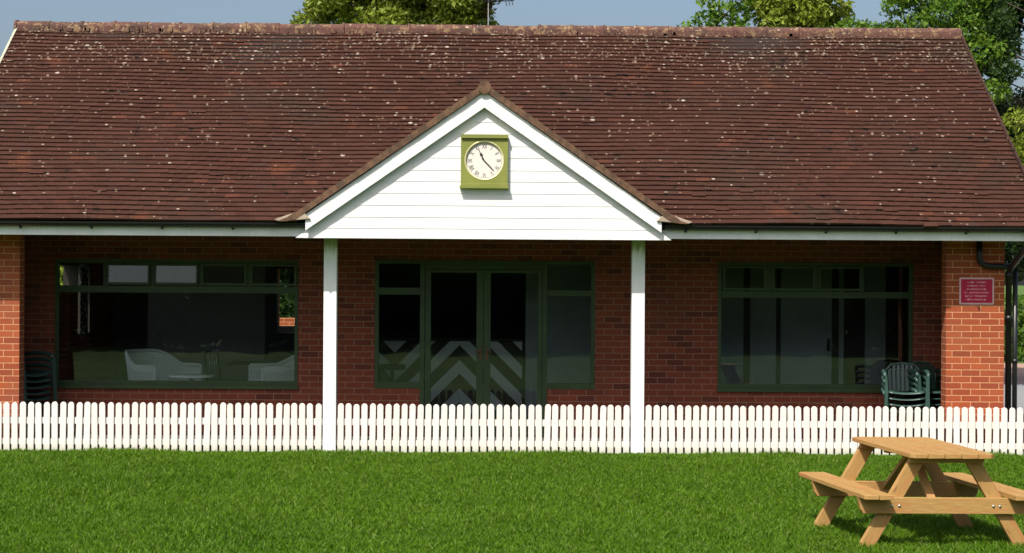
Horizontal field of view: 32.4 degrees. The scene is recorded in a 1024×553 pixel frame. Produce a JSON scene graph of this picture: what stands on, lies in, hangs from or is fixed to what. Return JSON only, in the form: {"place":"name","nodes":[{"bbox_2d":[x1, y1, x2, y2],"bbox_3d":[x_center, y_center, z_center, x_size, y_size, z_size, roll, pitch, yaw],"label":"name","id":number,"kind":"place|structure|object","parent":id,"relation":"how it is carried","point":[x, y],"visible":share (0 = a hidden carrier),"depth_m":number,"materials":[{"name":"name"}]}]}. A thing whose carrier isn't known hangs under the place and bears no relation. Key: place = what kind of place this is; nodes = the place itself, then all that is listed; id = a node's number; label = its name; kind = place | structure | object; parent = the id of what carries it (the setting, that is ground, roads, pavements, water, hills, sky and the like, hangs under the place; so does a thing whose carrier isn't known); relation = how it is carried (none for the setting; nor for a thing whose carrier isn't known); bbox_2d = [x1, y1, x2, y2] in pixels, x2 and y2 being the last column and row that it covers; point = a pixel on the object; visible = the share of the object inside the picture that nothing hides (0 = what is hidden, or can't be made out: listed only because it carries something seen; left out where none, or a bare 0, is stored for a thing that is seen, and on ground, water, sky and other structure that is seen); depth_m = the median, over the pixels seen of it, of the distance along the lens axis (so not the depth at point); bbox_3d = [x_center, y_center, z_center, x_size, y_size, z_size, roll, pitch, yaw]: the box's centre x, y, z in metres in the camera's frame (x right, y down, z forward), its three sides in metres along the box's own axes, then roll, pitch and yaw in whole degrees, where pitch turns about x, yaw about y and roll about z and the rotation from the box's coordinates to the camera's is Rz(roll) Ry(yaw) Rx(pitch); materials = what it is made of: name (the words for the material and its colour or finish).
{"place":"outdoors","nodes":[
{"label":"outdoors","id":0,"kind":"place"},
{"bbox_2d":[2,434,1000,453],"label":"patio","id":1,"kind":"structure","parent":0,"point":[456,446],"depth_m":20.99,"materials":[{"name":"grey concrete"}]},
{"bbox_2d":[27,382,52,409],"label":"plastic chair","id":2,"kind":"object","parent":1,"relation":"on","point":[51,384],"visible":0.14,"depth_m":21.80,"materials":[{"name":"green plastic"}]},
{"bbox_2d":[26,375,51,428],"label":"plastic chair","id":3,"kind":"object","parent":2,"relation":"on","point":[35,398],"visible":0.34,"depth_m":21.71,"materials":[{"name":"green plastic"}]},
{"bbox_2d":[26,369,53,401],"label":"plastic chair","id":4,"kind":"object","parent":3,"relation":"on","point":[34,392],"visible":0.29,"depth_m":21.75,"materials":[{"name":"green plastic"}]},
{"bbox_2d":[26,363,53,391],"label":"plastic chair","id":5,"kind":"object","parent":4,"relation":"on","point":[36,386],"visible":0.3,"depth_m":21.76,"materials":[{"name":"green plastic"}]},
{"bbox_2d":[25,357,56,402],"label":"plastic chair","id":6,"kind":"object","parent":5,"relation":"on","point":[36,380],"visible":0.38,"depth_m":21.73,"materials":[{"name":"green plastic"}]},
{"bbox_2d":[24,351,55,401],"bbox_3d":[-5.997,1.228,21.620,0.580,0.768,0.576,0,0,30],"label":"plastic chair","id":7,"kind":"object","parent":6,"relation":"on","point":[36,374],"visible":0.33,"depth_m":21.70,"materials":[{"name":"green plastic"}]},
{"bbox_2d":[881,380,925,436],"bbox_3d":[4.822,1.668,21.691,0.576,0.768,0.580,0,0,5],"label":"plastic chair","id":8,"kind":"object","parent":1,"relation":"on","point":[897,407],"visible":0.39,"depth_m":21.73,"materials":[{"name":"green plastic"}]},
{"bbox_2d":[881,374,929,437],"bbox_3d":[4.825,1.594,21.673,0.576,0.768,0.580,0,0,4],"label":"plastic chair","id":9,"kind":"object","parent":8,"relation":"on","point":[911,404],"visible":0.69,"depth_m":21.54,"materials":[{"name":"green plastic"}]},
{"bbox_2d":[881,368,929,432],"bbox_3d":[4.820,1.519,21.655,0.576,0.768,0.580,0,0,6],"label":"plastic chair","id":10,"kind":"object","parent":9,"relation":"on","point":[914,398],"visible":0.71,"depth_m":21.72,"materials":[{"name":"green plastic"}]},
{"bbox_2d":[881,362,930,421],"bbox_3d":[4.824,1.445,21.637,0.576,0.768,0.580,0,0,6],"label":"plastic chair","id":11,"kind":"object","parent":10,"relation":"on","point":[888,389],"visible":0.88,"depth_m":21.82,"materials":[{"name":"green plastic"}]},
{"bbox_2d":[903,386,940,419],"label":"plastic chair","id":12,"kind":"object","parent":1,"relation":"on","point":[912,389],"visible":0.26,"depth_m":21.81,"materials":[{"name":"green plastic"}]},
{"bbox_2d":[905,380,940,436],"bbox_3d":[5.176,1.596,21.917,0.576,0.768,0.580,0,0,-16],"label":"plastic chair","id":13,"kind":"object","parent":12,"relation":"on","point":[934,403],"visible":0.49,"depth_m":21.74,"materials":[{"name":"green plastic"}]},
{"bbox_2d":[905,367,940,409],"bbox_3d":[5.171,1.521,21.900,0.576,0.768,0.580,0,0,-14],"label":"plastic chair","id":14,"kind":"object","parent":13,"relation":"on","point":[934,396],"visible":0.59,"depth_m":21.92,"materials":[{"name":"green plastic"}]},
{"bbox_2d":[904,361,940,408],"bbox_3d":[5.175,1.447,21.882,0.576,0.768,0.580,0,0,-14],"label":"plastic chair","id":15,"kind":"object","parent":14,"relation":"on","point":[935,391],"visible":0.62,"depth_m":22.09,"materials":[{"name":"green plastic"}]},
{"bbox_2d":[0,0,1023,285],"label":"sky","id":16,"kind":"structure","parent":0,"point":[671,13],"materials":[{"name":"blue"}]},
{"bbox_2d":[0,285,1023,552],"bbox_3d":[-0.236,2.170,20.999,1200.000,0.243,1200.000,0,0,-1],"label":"ground","id":17,"kind":"structure","parent":0,"point":[1020,289],"depth_m":16.39,"materials":[{"name":"green plant"}]},
{"bbox_2d":[60,265,62,284],"bbox_3d":[-8.602,0.253,33.520,3.090,3.500,6.600,0,0,-1],"label":"shrub","id":18,"kind":"object","parent":17,"relation":"on","point":[61,274],"depth_m":31.27,"materials":[{"name":"green plant"}]},
{"bbox_2d":[0,402,322,451],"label":"picket fence","id":19,"kind":"object","parent":17,"relation":"on","point":[102,420],"visible":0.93,"depth_m":20.82,"materials":[{"name":"beige paint"}]},
{"bbox_2d":[280,269,294,317],"bbox_3d":[-4.098,0.248,39.502,7.798,3.852,2.606,0,0,-1],"label":"evergreen bush","id":20,"kind":"object","parent":17,"relation":"on","point":[287,305],"visible":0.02,"depth_m":38.68,"materials":[{"name":"green plant"}]},
{"bbox_2d":[280,318,294,325],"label":"garden wall","id":21,"kind":"structure","parent":17,"relation":"on","point":[287,321],"depth_m":36.95,"materials":[{"name":"brick"}]},
{"bbox_2d":[290,0,500,24],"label":"broadleaf tree","id":22,"kind":"object","parent":17,"relation":"on","point":[425,12],"visible":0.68,"depth_m":34.30,"materials":[{"name":"green plant"}]},
{"bbox_2d":[337,403,629,453],"bbox_3d":[-0.338,1.807,20.886,3.480,0.594,0.050,0,0,-1],"label":"picket fence","id":23,"kind":"object","parent":17,"relation":"on","point":[475,422],"visible":0.9,"depth_m":20.86,"materials":[{"name":"beige paint"}]},
{"bbox_2d":[0,20,1023,452],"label":"pavilion","id":24,"kind":"structure","parent":17,"relation":"on","point":[794,218],"depth_m":22.21,"materials":[{"name":"brown tile"}]},
{"bbox_2d":[60,263,77,284],"bbox_3d":[-6.456,-0.001,25.233,0.205,0.380,1.100,0,0,-1],"label":"window","id":25,"kind":"structure","parent":24,"relation":"in","point":[70,270],"depth_m":25.75,"materials":[{"name":"glass"}]},
{"bbox_2d":[80,264,87,336],"bbox_3d":[-6.325,0.350,26.030,0.032,1.080,0.451,0,0,-1],"label":"curtain","id":26,"kind":"object","parent":24,"relation":"hanging from","point":[83,303],"visible":1,"depth_m":25.93,"materials":[{"name":"fabric"}]},
{"bbox_2d":[78,264,89,335],"bbox_3d":[-6.468,0.339,26.183,0.205,1.060,0.800,0,0,-1],"label":"window","id":27,"kind":"structure","parent":24,"relation":"in","point":[78,264],"depth_m":26.55,"materials":[{"name":"white wood"}]},
{"bbox_2d":[125,349,202,380],"bbox_3d":[-4.730,1.450,23.460,0.882,0.945,0.844,0,0,37],"label":"wicker armchair","id":28,"kind":"object","parent":24,"relation":"on","point":[149,364],"visible":0.47,"depth_m":23.71,"materials":[{"name":"white wicker"}]},
{"bbox_2d":[55,259,297,389],"bbox_3d":[-4.221,0.601,22.165,3.072,1.623,0.123,0,0,-1],"label":"window","id":29,"kind":"structure","parent":24,"relation":"in","point":[248,286],"depth_m":22.15,"materials":[{"name":"green paint"}]},
{"bbox_2d":[168,374,214,380],"bbox_3d":[-4.152,1.598,22.807,0.600,0.651,0.600,0,0,-1],"label":"round table","id":30,"kind":"object","parent":24,"relation":"on","point":[191,377],"visible":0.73,"depth_m":22.64,"materials":[{"name":"white wicker"}]},
{"bbox_2d":[203,350,245,380],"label":"dining chair","id":31,"kind":"object","parent":24,"relation":"on","point":[218,362],"visible":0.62,"depth_m":24.83,"materials":[{"name":"green plastic"}]},
{"bbox_2d":[227,361,275,364],"bbox_3d":[-3.652,1.562,24.663,0.600,0.730,0.600,0,0,-1],"label":"cafe table","id":32,"kind":"object","parent":24,"relation":"on","point":[239,363],"visible":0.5,"depth_m":24.51,"materials":[{"name":"grey wood"}]},
{"bbox_2d":[248,355,293,380],"bbox_3d":[-2.983,1.461,23.375,0.882,0.945,0.844,0,0,-21],"label":"wicker armchair","id":33,"kind":"object","parent":24,"relation":"on","point":[282,370],"visible":0.29,"depth_m":22.98,"materials":[{"name":"white wicker"}]},
{"bbox_2d":[379,364,405,381],"bbox_3d":[-1.599,1.552,23.485,0.400,0.775,0.400,0,0,-1],"label":"bar stool","id":34,"kind":"object","parent":24,"relation":"on","point":[391,367],"visible":0.43,"depth_m":23.37,"materials":[{"name":"green plastic"}]},
{"bbox_2d":[379,336,524,417],"bbox_3d":[-1.119,1.393,24.485,2.580,1.100,0.690,0,0,-1],"label":"bar counter","id":35,"kind":"object","parent":24,"relation":"on","point":[453,370],"visible":0.5,"depth_m":24.19,"materials":[{"name":"grey wood"}]},
{"bbox_2d":[424,269,483,434],"bbox_3d":[-0.731,0.953,22.192,0.737,2.085,0.094,0,0,-1],"label":"door","id":36,"kind":"structure","parent":24,"relation":"in","point":[480,273],"depth_m":22.19,"materials":[{"name":"green paint"}]},
{"bbox_2d":[460,134,508,188],"bbox_3d":[-0.320,-1.329,20.381,0.570,0.620,0.082,0,0,-1],"label":"clock","id":37,"kind":"object","parent":24,"relation":"attached to","point":[484,165],"visible":1,"depth_m":20.37,"materials":[{"name":"green paint"}]},
{"bbox_2d":[473,0,513,24],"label":"tv aerial","id":38,"kind":"object","parent":24,"relation":"attached to","point":[488,1],"visible":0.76,"depth_m":34.19,"materials":[{"name":"metal"}]},
{"bbox_2d":[483,270,542,434],"bbox_3d":[0.011,0.958,22.199,0.738,2.085,0.094,0,0,-1],"label":"door","id":39,"kind":"structure","parent":24,"relation":"in","point":[487,273],"depth_m":22.20,"materials":[{"name":"green paint"}]},
{"bbox_2d":[525,265,590,417],"bbox_3d":[0.761,0.855,24.134,1.155,2.200,0.050,0,0,-1],"label":"window","id":40,"kind":"structure","parent":24,"relation":"in","point":[568,317],"depth_m":24.11,"materials":[{"name":"clear glass"}]},
{"bbox_2d":[717,262,912,392],"bbox_3d":[3.832,0.644,22.259,2.485,1.639,0.105,0,0,-1],"label":"window","id":41,"kind":"structure","parent":24,"relation":"in","point":[768,290],"depth_m":22.23,"materials":[{"name":"green paint"}]},
{"bbox_2d":[959,277,993,304],"bbox_3d":[5.556,0.174,21.053,0.416,0.322,0.012,0,0,-1],"label":"wall sign","id":42,"kind":"object","parent":24,"relation":"attached to","point":[977,291],"visible":1,"depth_m":21.05,"materials":[{"name":"red metal"}]},
{"bbox_2d":[676,0,756,26],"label":"willow tree","id":43,"kind":"object","parent":17,"relation":"on","point":[730,7],"visible":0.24,"depth_m":32.98,"materials":[{"name":"green plant"}]},
{"bbox_2d":[743,0,855,27],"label":"broadleaf tree","id":44,"kind":"object","parent":17,"relation":"on","point":[796,13],"visible":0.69,"depth_m":33.09,"materials":[{"name":"green plant"}]},
{"bbox_2d":[644,405,1023,455],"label":"picket fence","id":45,"kind":"object","parent":17,"relation":"on","point":[846,424],"visible":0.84,"depth_m":20.91,"materials":[{"name":"beige paint"}]},
{"bbox_2d":[799,437,1023,545],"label":"picnic table","id":46,"kind":"object","parent":17,"relation":"on","point":[899,490],"visible":0.97,"depth_m":14.76,"materials":[{"name":"brown wood"}]},
{"bbox_2d":[1004,292,1023,360],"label":"hedge","id":47,"kind":"object","parent":17,"relation":"on","point":[1020,340],"visible":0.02,"depth_m":44.14,"materials":[{"name":"green plant"}]},
{"bbox_2d":[1004,384,1023,454],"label":"driveway","id":48,"kind":"structure","parent":0,"point":[1020,395],"depth_m":30.41,"materials":[{"name":"grey concrete"}]},
{"bbox_2d":[814,13,882,27],"bbox_3d":[6.186,-1.364,32.381,1.498,6.913,1.594,0,0,-44],"label":"evergreen bush","id":49,"kind":"object","parent":48,"relation":"on","point":[850,22],"visible":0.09,"depth_m":32.15,"materials":[{"name":"green plant"}]},
{"bbox_2d":[874,0,1023,133],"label":"oak tree","id":50,"kind":"object","parent":48,"relation":"on","point":[993,27],"visible":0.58,"depth_m":31.41,"materials":[{"name":"green plant"}]},
{"bbox_2d":[994,99,1023,284],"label":"evergreen bush","id":51,"kind":"object","parent":48,"relation":"on","point":[1013,249],"visible":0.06,"depth_m":32.93,"materials":[{"name":"green plant"}]},
{"bbox_2d":[1001,107,1023,166],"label":"shrub","id":52,"kind":"object","parent":48,"relation":"on","point":[1019,144],"visible":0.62,"depth_m":30.93,"materials":[{"name":"green plant"}]},
{"bbox_2d":[1004,363,1023,383],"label":"pavement","id":53,"kind":"structure","parent":0,"point":[1020,373],"depth_m":38.25,"materials":[{"name":"grey concrete"}]}
]}

